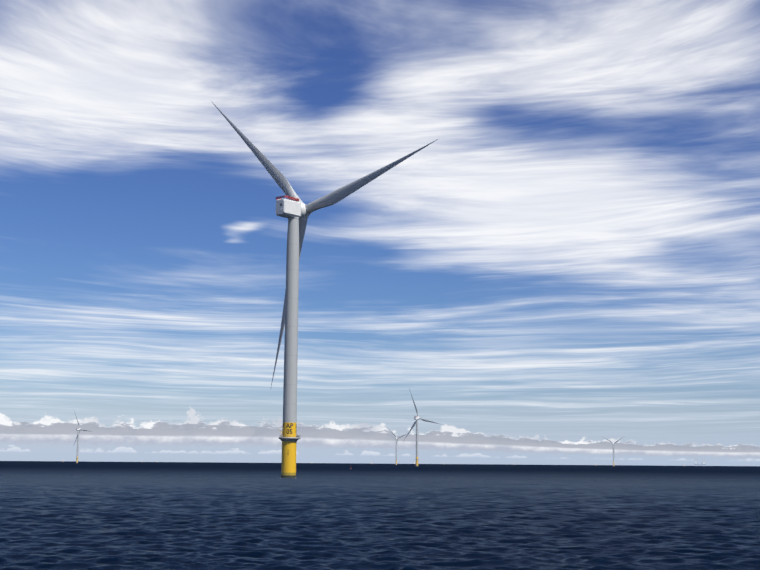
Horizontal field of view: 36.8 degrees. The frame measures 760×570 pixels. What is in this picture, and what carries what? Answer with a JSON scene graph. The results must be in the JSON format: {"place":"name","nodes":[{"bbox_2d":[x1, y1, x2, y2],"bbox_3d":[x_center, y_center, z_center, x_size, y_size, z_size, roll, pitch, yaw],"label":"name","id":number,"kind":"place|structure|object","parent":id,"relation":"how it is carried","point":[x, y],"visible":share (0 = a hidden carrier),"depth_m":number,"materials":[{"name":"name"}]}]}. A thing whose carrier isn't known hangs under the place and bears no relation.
{"place":"outdoors","nodes":[
{"label":"outdoors","id":0,"kind":"place"},
{"bbox_2d":[0,461,759,569],"bbox_3d":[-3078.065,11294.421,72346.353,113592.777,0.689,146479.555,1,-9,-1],"label":"sea waves","id":1,"kind":"object","parent":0,"point":[69,515],"visible":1,"depth_m":132.39,"materials":[{"name":"liquid"}]},
{"bbox_2d":[0,0,759,465],"label":"sky","id":2,"kind":"structure","parent":0,"point":[572,262],"materials":[{"name":"blue"}]},
{"label":"sea surface","id":3,"kind":"structure","parent":0,"visible":0},
{"bbox_2d":[74,414,92,462],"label":"wind turbine","id":4,"kind":"object","parent":3,"relation":"on","point":[78,430],"visible":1,"depth_m":3831.20,"materials":[{"name":"grey paint"}]},
{"bbox_2d":[211,101,437,477],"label":"wind turbine","id":5,"kind":"object","parent":3,"relation":"on","point":[295,210],"visible":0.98,"depth_m":475.90,"materials":[{"name":"grey paint"}]},
{"bbox_2d":[392,432,407,464],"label":"wind turbine","id":6,"kind":"object","parent":3,"relation":"on","point":[396,438],"visible":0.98,"depth_m":4839.67,"materials":[{"name":"grey paint"}]},
{"bbox_2d":[402,386,441,465],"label":"wind turbine","id":7,"kind":"object","parent":3,"relation":"on","point":[417,418],"visible":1,"depth_m":2681.95,"materials":[{"name":"grey paint"}]},
{"bbox_2d":[603,437,622,465],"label":"wind turbine","id":8,"kind":"object","parent":3,"relation":"on","point":[613,449],"visible":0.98,"depth_m":5713.44,"materials":[{"name":"grey paint"}]},
{"bbox_2d":[694,454,705,465],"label":"jack up vessel","id":9,"kind":"object","parent":3,"relation":"on","point":[702,464],"visible":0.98,"depth_m":12736.83,"materials":[{"name":"grey paint"}]}
]}

